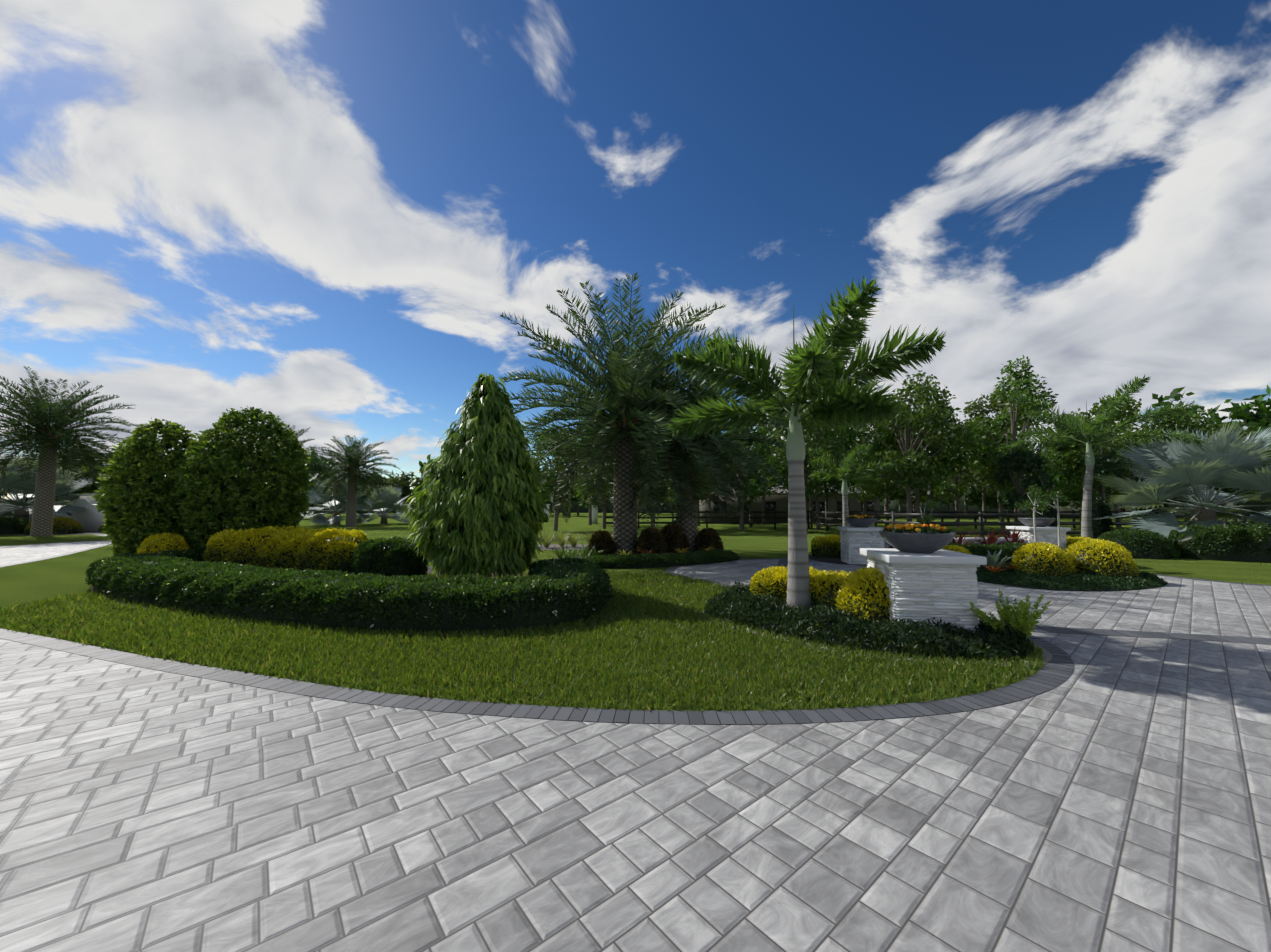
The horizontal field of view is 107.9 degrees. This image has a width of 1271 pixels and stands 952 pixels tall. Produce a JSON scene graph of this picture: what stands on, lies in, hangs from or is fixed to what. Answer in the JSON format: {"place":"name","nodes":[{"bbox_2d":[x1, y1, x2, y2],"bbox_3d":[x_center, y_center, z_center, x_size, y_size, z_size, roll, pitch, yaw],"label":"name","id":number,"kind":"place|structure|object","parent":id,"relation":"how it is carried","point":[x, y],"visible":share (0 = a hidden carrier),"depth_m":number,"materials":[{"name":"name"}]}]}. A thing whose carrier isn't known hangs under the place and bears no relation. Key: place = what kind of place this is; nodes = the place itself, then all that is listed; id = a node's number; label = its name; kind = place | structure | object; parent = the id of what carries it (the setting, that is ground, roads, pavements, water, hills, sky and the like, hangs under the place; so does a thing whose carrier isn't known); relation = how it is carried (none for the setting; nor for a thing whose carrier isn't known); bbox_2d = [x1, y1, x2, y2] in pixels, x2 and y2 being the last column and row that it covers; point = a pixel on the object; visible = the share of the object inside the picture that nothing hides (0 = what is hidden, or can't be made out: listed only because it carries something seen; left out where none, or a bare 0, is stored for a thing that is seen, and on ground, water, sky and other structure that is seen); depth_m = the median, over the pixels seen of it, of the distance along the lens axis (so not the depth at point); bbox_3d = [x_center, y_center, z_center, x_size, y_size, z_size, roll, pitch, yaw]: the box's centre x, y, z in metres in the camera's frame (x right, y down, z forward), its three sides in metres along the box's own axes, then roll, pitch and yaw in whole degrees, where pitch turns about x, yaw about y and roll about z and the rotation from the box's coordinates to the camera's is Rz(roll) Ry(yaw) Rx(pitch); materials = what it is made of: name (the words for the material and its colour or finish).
{"place":"outdoors","nodes":[
{"label":"outdoors","id":0,"kind":"place"},
{"bbox_2d":[0,534,1270,951],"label":"driveway paving","id":1,"kind":"structure","parent":0,"point":[1112,794],"depth_m":2.26,"materials":[{"name":"grey stone"}]},
{"bbox_2d":[777,559,787,567],"bbox_3d":[3.411,2.240,10.821,0.335,0.002,5.732,-1,-4,20],"label":"paving band","id":2,"kind":"object","parent":1,"relation":"on","point":[782,562],"visible":0.27,"depth_m":12.42,"materials":[{"name":"grey stone"}]},
{"bbox_2d":[1015,484,1052,542],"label":"standard tree","id":3,"kind":"object","parent":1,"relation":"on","point":[1037,492],"depth_m":11.87,"materials":[{"name":"green plant"}]},
{"bbox_2d":[976,565,1167,591],"bbox_3d":[8.899,2.060,9.685,4.001,0.284,2.804,0,-4,-1],"label":"groundcover","id":4,"kind":"object","parent":1,"relation":"on","point":[1092,579],"visible":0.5,"depth_m":8.85,"materials":[{"name":"green plant"}]},
{"bbox_2d":[942,545,970,553],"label":"yellow shrub","id":5,"kind":"object","parent":4,"relation":"on","point":[955,548],"visible":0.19,"depth_m":10.51,"materials":[{"name":"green plant"}]},
{"bbox_2d":[981,549,1018,571],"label":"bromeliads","id":6,"kind":"object","parent":4,"relation":"on","point":[994,565],"visible":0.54,"depth_m":10.03,"materials":[{"name":"green plant"}]},
{"bbox_2d":[1011,541,1077,578],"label":"yellow shrub","id":7,"kind":"object","parent":4,"relation":"on","point":[1046,560],"visible":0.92,"depth_m":9.55,"materials":[{"name":"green plant"}]},
{"bbox_2d":[979,572,1161,590],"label":"groundcover","id":8,"kind":"object","parent":4,"relation":"attached to","point":[1082,584],"visible":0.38,"depth_m":8.77,"materials":[{"name":"green plant"}]},
{"bbox_2d":[1064,539,1139,580],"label":"yellow shrub","id":9,"kind":"object","parent":4,"relation":"on","point":[1109,558],"visible":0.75,"depth_m":9.34,"materials":[{"name":"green plant"}]},
{"bbox_2d":[1032,626,1270,643],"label":"paving band","id":10,"kind":"object","parent":1,"relation":"on","point":[1219,638],"visible":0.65,"depth_m":5.47,"materials":[{"name":"grey stone"}]},
{"bbox_2d":[1036,627,1270,644],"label":"paving band joint","id":11,"kind":"object","parent":1,"relation":"on","point":[1148,637],"visible":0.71,"depth_m":5.40,"materials":[{"name":"black stone"}]},
{"bbox_2d":[0,513,1270,710],"bbox_3d":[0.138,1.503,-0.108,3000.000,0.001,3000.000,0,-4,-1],"label":"lawn","id":12,"kind":"structure","parent":0,"point":[38,581],"depth_m":10.13,"materials":[{"name":"green plant"}]},
{"bbox_2d":[0,531,104,534],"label":"driveway","id":13,"kind":"structure","parent":12,"relation":"on","point":[90,533],"depth_m":26.71,"materials":[{"name":"grey concrete"}]},
{"bbox_2d":[0,517,29,533],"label":"green shrub","id":14,"kind":"object","parent":13,"relation":"on","point":[8,525],"visible":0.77,"depth_m":26.27,"materials":[{"name":"green plant"}]},
{"bbox_2d":[0,453,97,524],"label":"bismarck palm","id":15,"kind":"object","parent":13,"relation":"on","point":[13,481],"depth_m":27.80,"materials":[{"name":"green plant"}]},
{"bbox_2d":[23,517,82,533],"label":"yellow shrub","id":16,"kind":"object","parent":13,"relation":"on","point":[63,525],"visible":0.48,"depth_m":26.66,"materials":[{"name":"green plant"}]},
{"bbox_2d":[0,535,111,566],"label":"kerb border","id":17,"kind":"object","parent":12,"relation":"on","point":[108,542],"visible":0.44,"depth_m":14.48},
{"bbox_2d":[0,366,139,535],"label":"palm tree","id":18,"kind":"object","parent":12,"relation":"on","point":[45,412],"depth_m":24.46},
{"bbox_2d":[91,418,208,556],"bbox_3d":[-11.638,0.434,11.271,2.011,3.680,1.979,0,-4,-1],"label":"round shrub","id":19,"kind":"object","parent":12,"relation":"on","point":[133,517],"depth_m":10.68,"materials":[{"name":"green plant"}]},
{"bbox_2d":[238,423,329,484],"bbox_3d":[-27.241,-0.083,35.308,6.842,7.981,7.053,0,-4,-1],"label":"palm tree","id":20,"kind":"object","parent":12,"relation":"on","point":[308,448],"visible":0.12,"depth_m":36.23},
{"bbox_2d":[0,494,597,530],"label":"entrance walls","id":21,"kind":"structure","parent":12,"relation":"on","point":[91,519],"depth_m":29.19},
{"bbox_2d":[301,479,377,525],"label":"bismarck palm","id":22,"kind":"object","parent":12,"relation":"on","point":[316,497],"depth_m":38.59,"materials":[{"name":"green plant"}]},
{"bbox_2d":[306,435,399,526],"bbox_3d":[-22.264,0.365,36.421,7.054,7.238,6.387,0,-4,-1],"label":"palm tree","id":23,"kind":"object","parent":12,"relation":"on","point":[354,456],"depth_m":35.99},
{"bbox_2d":[90,566,620,629],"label":"bed mulch","id":24,"kind":"object","parent":12,"relation":"on","point":[429,570],"visible":0.02,"depth_m":7.22,"materials":[{"name":"brown soil"}]},
{"bbox_2d":[135,532,190,553],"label":"yellow shrub","id":25,"kind":"object","parent":24,"relation":"on","point":[163,541],"visible":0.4,"depth_m":10.05,"materials":[{"name":"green plant"}]},
{"bbox_2d":[167,406,313,549],"bbox_3d":[-9.768,0.274,11.599,2.734,4.046,2.700,0,-4,-1],"label":"round shrub","id":26,"kind":"object","parent":24,"relation":"on","point":[226,455],"depth_m":10.93,"materials":[{"name":"green plant"}]},
{"bbox_2d":[203,525,369,572],"bbox_3d":[-7.535,1.628,10.021,3.748,1.127,1.302,-1,-4,10],"label":"yellow hedge","id":27,"kind":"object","parent":24,"relation":"on","point":[297,547],"depth_m":9.57,"materials":[{"name":"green plant"}]},
{"bbox_2d":[85,547,611,633],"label":"hedge","id":28,"kind":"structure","parent":24,"relation":"on","point":[545,592],"depth_m":6.07,"materials":[{"name":"green plant"}]},
{"bbox_2d":[351,536,427,577],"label":"round shrub","id":29,"kind":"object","parent":24,"relation":"on","point":[399,556],"depth_m":9.04,"materials":[{"name":"green plant"}]},
{"bbox_2d":[400,372,552,578],"bbox_3d":[-2.935,0.034,8.874,2.742,4.153,2.758,0,-4,-1],"label":"conical tree","id":30,"kind":"object","parent":24,"relation":"on","point":[461,526],"depth_m":8.14,"materials":[{"name":"green plant"}]},
{"bbox_2d":[356,485,410,524],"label":"bismarck palm","id":31,"kind":"object","parent":12,"relation":"on","point":[389,498],"depth_m":41.74,"materials":[{"name":"green plant"}]},
{"bbox_2d":[0,570,1046,710],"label":"lawn grass","id":32,"kind":"structure","parent":12,"relation":"on","point":[105,636],"depth_m":4.66,"materials":[{"name":"green plant"}]},
{"bbox_2d":[0,558,1073,723],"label":"border kerb","id":33,"kind":"object","parent":12,"relation":"on","point":[666,716],"visible":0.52,"depth_m":3.58,"materials":[{"name":"black"}]},
{"bbox_2d":[0,559,1073,724],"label":"paver border","id":34,"kind":"object","parent":33,"relation":"attached to","point":[615,711],"visible":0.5,"depth_m":3.52,"materials":[{"name":"grey stone"}]},
{"bbox_2d":[536,544,588,549],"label":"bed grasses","id":35,"kind":"object","parent":12,"relation":"on","point":[557,546],"visible":0.4,"depth_m":17.36,"materials":[{"name":"plant"}]},
{"bbox_2d":[536,529,612,547],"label":"ornamental grass","id":36,"kind":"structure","parent":35,"relation":"on","point":[562,542],"depth_m":17.41,"materials":[{"name":"green plant"}]},
{"bbox_2d":[14,487,1239,513],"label":"treeline forest edge","id":37,"kind":"structure","parent":12,"relation":"on","point":[893,506],"depth_m":117.28,"materials":[{"name":"green plant"}]},
{"bbox_2d":[0,385,1270,520],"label":"treeline","id":38,"kind":"object","parent":12,"relation":"on","point":[1239,412],"depth_m":61.05,"materials":[{"name":"green plant"}]},
{"bbox_2d":[699,493,884,521],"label":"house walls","id":39,"kind":"structure","parent":12,"relation":"on","point":[781,502],"depth_m":47.80,"materials":[{"name":"grey paint"}]},
{"bbox_2d":[714,502,873,510],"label":"house windows","id":40,"kind":"structure","parent":39,"relation":"in","point":[770,506],"depth_m":47.84,"materials":[{"name":"black glass"}]},
{"bbox_2d":[730,479,860,492],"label":"house roof","id":41,"kind":"structure","parent":39,"relation":"on","point":[781,490],"depth_m":47.98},
{"bbox_2d":[808,555,860,564],"bbox_3d":[8.754,2.418,13.487,7.399,0.001,3.034,0,-4,-1],"label":"driveway border","id":42,"kind":"object","parent":12,"relation":"on","point":[832,560],"visible":0.04,"depth_m":13.09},
{"bbox_2d":[811,534,840,557],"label":"yellow hedge","id":43,"kind":"object","parent":42,"relation":"on","point":[827,546],"visible":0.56,"depth_m":13.73,"materials":[{"name":"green plant"}]},
{"bbox_2d":[840,531,883,564],"bbox_3d":[6.161,1.928,12.603,0.884,0.880,0.884,-1,-4,8],"label":"pillar shaft","id":44,"kind":"object","parent":42,"relation":"on","point":[852,544],"visible":0.81,"depth_m":12.21,"materials":[{"name":"grey stone"}]},
{"bbox_2d":[837,526,882,532],"bbox_3d":[6.161,1.460,12.635,1.000,0.116,1.000,-1,-4,8],"label":"pillar cap","id":45,"kind":"object","parent":44,"relation":"on","point":[858,529],"visible":0.83,"depth_m":12.19,"materials":[{"name":"grey stone"}]},
{"bbox_2d":[845,518,876,527],"bbox_3d":[6.161,1.280,12.647,0.800,0.245,0.800,-1,-4,8],"label":"planter bowl","id":46,"kind":"object","parent":44,"relation":"on","point":[862,523],"visible":0.96,"depth_m":12.40,"materials":[{"name":"concrete"}]},
{"bbox_2d":[847,514,873,518],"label":"flowers","id":47,"kind":"object","parent":46,"relation":"in","point":[865,516],"visible":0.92,"depth_m":12.51,"materials":[{"name":"orange plant"}]},
{"bbox_2d":[884,537,1023,547],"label":"flowers","id":48,"kind":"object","parent":42,"relation":"on","point":[1000,539],"depth_m":12.81,"materials":[{"name":"red plant"}]},
{"bbox_2d":[886,528,1027,545],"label":"red-leaved plants","id":49,"kind":"object","parent":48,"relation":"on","point":[992,538],"visible":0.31,"depth_m":12.59,"materials":[{"name":"red plant"}]},
{"bbox_2d":[888,542,1033,565],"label":"dark hedge","id":50,"kind":"object","parent":42,"relation":"on","point":[1007,548],"visible":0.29,"depth_m":11.96,"materials":[{"name":"green plant"}]},
{"bbox_2d":[1010,530,1066,548],"bbox_3d":[11.254,1.951,12.934,0.883,0.880,0.884,-1,-4,8],"label":"pillar shaft","id":51,"kind":"object","parent":42,"relation":"on","point":[1050,537],"visible":0.17,"depth_m":12.54,"materials":[{"name":"grey stone"}]},
{"bbox_2d":[1018,518,1055,526],"bbox_3d":[11.254,1.303,12.978,0.800,0.245,0.800,-1,-4,8],"label":"planter bowl","id":52,"kind":"object","parent":51,"relation":"on","point":[1042,522],"visible":0.96,"depth_m":12.74,"materials":[{"name":"concrete"}]},
{"bbox_2d":[1006,526,1070,531],"bbox_3d":[11.254,1.483,12.966,1.000,0.116,1.000,-1,-4,8],"label":"pillar cap","id":53,"kind":"object","parent":51,"relation":"on","point":[1041,529],"visible":0.98,"depth_m":12.52,"materials":[{"name":"white stone"}]},
{"bbox_2d":[808,443,893,526],"bbox_3d":[7.629,0.671,16.812,2.939,3.960,3.083,0,-4,-1],"label":"foxtail palm","id":54,"kind":"object","parent":12,"relation":"on","point":[849,463],"depth_m":16.64,"materials":[{"name":"green plant"}]},
{"bbox_2d":[810,510,928,530],"bbox_3d":[12.271,2.607,25.800,0.110,1.320,12.310,0,-4,-1],"label":"fence","id":55,"kind":"object","parent":12,"relation":"on","point":[893,514],"visible":0.56,"depth_m":24.80,"materials":[{"name":"paint"}]},
{"bbox_2d":[695,606,1052,665],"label":"bed soil","id":56,"kind":"structure","parent":12,"relation":"on","point":[1047,655],"depth_m":4.69,"materials":[{"name":"brown soil"}]},
{"bbox_2d":[704,581,1034,661],"bbox_3d":[2.699,1.749,6.081,3.913,0.424,2.452,-4,-5,43],"label":"groundcover tip","id":57,"kind":"object","parent":56,"relation":"on","point":[737,599],"visible":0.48,"depth_m":5.06,"materials":[{"name":"green plant"}]},
{"bbox_2d":[749,565,850,613],"bbox_3d":[2.436,1.631,6.626,0.908,0.661,1.764,3,-5,-39],"label":"yellow shrub","id":58,"kind":"object","parent":57,"relation":"on","point":[824,584],"visible":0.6,"depth_m":6.49,"materials":[{"name":"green plant"}]},
{"bbox_2d":[666,276,945,621],"bbox_3d":[2.118,-0.232,6.420,3.284,4.350,3.658,0,-4,-1],"label":"foxtail palm","id":59,"kind":"object","parent":57,"relation":"on","point":[817,371],"depth_m":6.09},
{"bbox_2d":[835,566,891,637],"bbox_3d":[2.945,1.512,5.700,0.934,0.804,0.897,0,-4,-1],"label":"yellow shrub","id":60,"kind":"object","parent":57,"relation":"on","point":[865,597],"visible":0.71,"depth_m":5.50,"materials":[{"name":"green plant"}]},
{"bbox_2d":[715,613,1031,660],"bbox_3d":[2.687,1.911,6.059,2.379,0.001,3.850,4,-6,-46],"label":"groundcover","id":61,"kind":"object","parent":57,"relation":"attached to","point":[879,646],"visible":0.08,"depth_m":4.99,"materials":[{"name":"plant"}]},
{"bbox_2d":[867,558,979,642],"bbox_3d":[3.412,1.449,5.576,0.884,0.880,0.884,-1,-4,8],"label":"pillar shaft","id":62,"kind":"object","parent":57,"relation":"on","point":[922,593],"depth_m":5.16,"materials":[{"name":"white stone"}]},
{"bbox_2d":[860,548,986,566],"bbox_3d":[3.412,0.981,5.608,1.000,0.116,1.000,-1,-4,8],"label":"pillar cap","id":63,"kind":"object","parent":62,"relation":"on","point":[896,557],"depth_m":5.17,"materials":[{"name":"white stone"}]},
{"bbox_2d":[879,531,955,552],"bbox_3d":[3.412,0.801,5.620,0.800,0.245,0.800,-1,-4,8],"label":"bowl","id":64,"kind":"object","parent":63,"relation":"on","point":[917,542],"depth_m":5.36,"materials":[{"name":"grey concrete"}]},
{"bbox_2d":[969,588,1050,644],"bbox_3d":[4.004,1.533,4.923,0.775,0.633,0.509,0,-4,-1],"label":"foxtail fern","id":65,"kind":"object","parent":57,"relation":"on","point":[1022,620],"visible":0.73,"depth_m":4.91,"materials":[{"name":"green plant"}]},
{"bbox_2d":[512,355,1270,532],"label":"trees","id":66,"kind":"object","parent":12,"relation":"on","point":[972,436],"depth_m":26.72,"materials":[{"name":"green plant"}]},
{"bbox_2d":[606,510,1268,528],"bbox_3d":[33.152,3.147,33.719,70.870,1.320,0.122,0,-4,-1],"label":"fence","id":67,"kind":"object","parent":12,"relation":"on","point":[841,516],"visible":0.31,"depth_m":33.13,"materials":[{"name":"paint"}]},
{"bbox_2d":[1065,536,1101,554],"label":"yellow hedge","id":68,"kind":"object","parent":12,"relation":"on","point":[1071,540],"visible":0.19,"depth_m":12.50,"materials":[{"name":"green plant"}]},
{"bbox_2d":[1079,496,1113,538],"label":"cypress shrub","id":69,"kind":"object","parent":12,"relation":"on","point":[1102,525],"visible":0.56,"depth_m":17.09,"materials":[{"name":"green plant"}]},
{"bbox_2d":[927,512,1270,535],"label":"fence","id":70,"kind":"object","parent":12,"relation":"on","point":[980,523],"visible":0.27,"depth_m":19.87,"materials":[{"name":"paint"}]},
{"bbox_2d":[997,375,1204,537],"bbox_3d":[16.796,-0.483,17.009,4.488,6.291,5.538,0,-4,-1],"label":"royal palm","id":71,"kind":"object","parent":12,"relation":"on","point":[1098,424],"depth_m":16.93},
{"bbox_2d":[1039,498,1232,510],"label":"bushes","id":72,"kind":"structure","parent":12,"relation":"on","point":[1066,508],"depth_m":71.08,"materials":[{"name":"green plant"}]},
{"bbox_2d":[1097,528,1178,558],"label":"mound shrub","id":73,"kind":"object","parent":12,"relation":"on","point":[1142,544],"visible":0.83,"depth_m":13.76,"materials":[{"name":"green plant"}]},
{"bbox_2d":[1134,501,1166,539],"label":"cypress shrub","id":74,"kind":"object","parent":12,"relation":"on","point":[1139,509],"visible":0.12,"depth_m":17.75,"materials":[{"name":"green plant"}]},
{"bbox_2d":[1093,418,1270,544],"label":"bismarck palm","id":75,"kind":"object","parent":12,"relation":"on","point":[1221,458],"depth_m":15.24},
{"bbox_2d":[1155,574,1269,585],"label":"kerb border","id":76,"kind":"object","parent":12,"relation":"on","point":[1211,580],"visible":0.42,"depth_m":9.53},
{"bbox_2d":[1167,521,1270,561],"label":"dark hedge","id":77,"kind":"object","parent":12,"relation":"on","point":[1233,541],"visible":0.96,"depth_m":13.12,"materials":[{"name":"green plant"}]},
{"bbox_2d":[1229,491,1270,522],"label":"bismarck palm","id":78,"kind":"object","parent":12,"relation":"on","point":[1267,516],"visible":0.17,"depth_m":16.46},
{"label":"date palm bed mulch","id":79,"kind":"object","parent":12,"relation":"on","visible":0},
{"bbox_2d":[587,530,616,554],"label":"croton shrub","id":80,"kind":"object","parent":79,"relation":"on","point":[603,540],"visible":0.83,"depth_m":13.73,"materials":[{"name":"brown plant"}]},
{"bbox_2d":[552,542,718,558],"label":"plants","id":81,"kind":"object","parent":79,"relation":"on","point":[575,552],"visible":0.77,"depth_m":12.79,"materials":[{"name":"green plant"}]},
{"bbox_2d":[499,272,773,554],"bbox_3d":[-0.257,-1.562,14.511,9.016,8.104,9.042,0,-4,-1],"label":"palm tree","id":82,"kind":"object","parent":79,"relation":"on","point":[626,369],"depth_m":13.20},
{"bbox_2d":[634,527,668,553],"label":"croton shrub","id":83,"kind":"object","parent":79,"relation":"on","point":[649,538],"visible":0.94,"depth_m":13.55,"materials":[{"name":"brown plant"}]},
{"bbox_2d":[582,549,739,568],"bbox_3d":[0.856,2.198,12.451,4.684,0.343,1.488,2,-4,-23],"label":"date groundcover bed","id":84,"kind":"object","parent":79,"relation":"on","point":[654,560],"visible":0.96,"depth_m":11.86,"materials":[{"name":"green plant"}]},
{"bbox_2d":[661,523,690,553],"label":"croton shrub","id":85,"kind":"object","parent":79,"relation":"on","point":[675,536],"visible":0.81,"depth_m":14.32,"materials":[{"name":"brown plant"}]},
{"bbox_2d":[584,340,805,551],"bbox_3d":[1.852,-0.760,15.478,7.531,6.635,7.364,0,-4,-1],"label":"palm tree","id":86,"kind":"object","parent":79,"relation":"on","point":[723,445],"depth_m":14.23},
{"bbox_2d":[693,527,723,551],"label":"croton shrub","id":87,"kind":"object","parent":79,"relation":"on","point":[706,538],"visible":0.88,"depth_m":14.62,"materials":[{"name":"brown plant"}]},
{"bbox_2d":[0,0,1270,497],"label":"sky","id":88,"kind":"structure","parent":0,"point":[324,216],"materials":[{"name":"blue"}]},
{"bbox_2d":[881,523,953,533],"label":"flowers","id":89,"kind":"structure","parent":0,"point":[914,528],"depth_m":5.52,"materials":[{"name":"orange plant"}]},
{"bbox_2d":[917,500,940,524],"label":"standard tree","id":90,"kind":"object","parent":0,"point":[926,518],"depth_m":11.81,"materials":[{"name":"green plant"}]},
{"bbox_2d":[1025,497,1057,526],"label":"tree","id":91,"kind":"object","parent":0,"point":[1050,513],"visible":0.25,"depth_m":16.25,"materials":[{"name":"green plant"}]},
{"bbox_2d":[1037,489,1068,547],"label":"standard tree","id":92,"kind":"object","parent":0,"point":[1052,495],"depth_m":11.82,"materials":[{"name":"green plant"}]},
{"bbox_2d":[1185,497,1221,525],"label":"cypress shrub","id":93,"kind":"object","parent":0,"point":[1187,515],"visible":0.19,"depth_m":18.20,"materials":[{"name":"green plant"}]}
]}

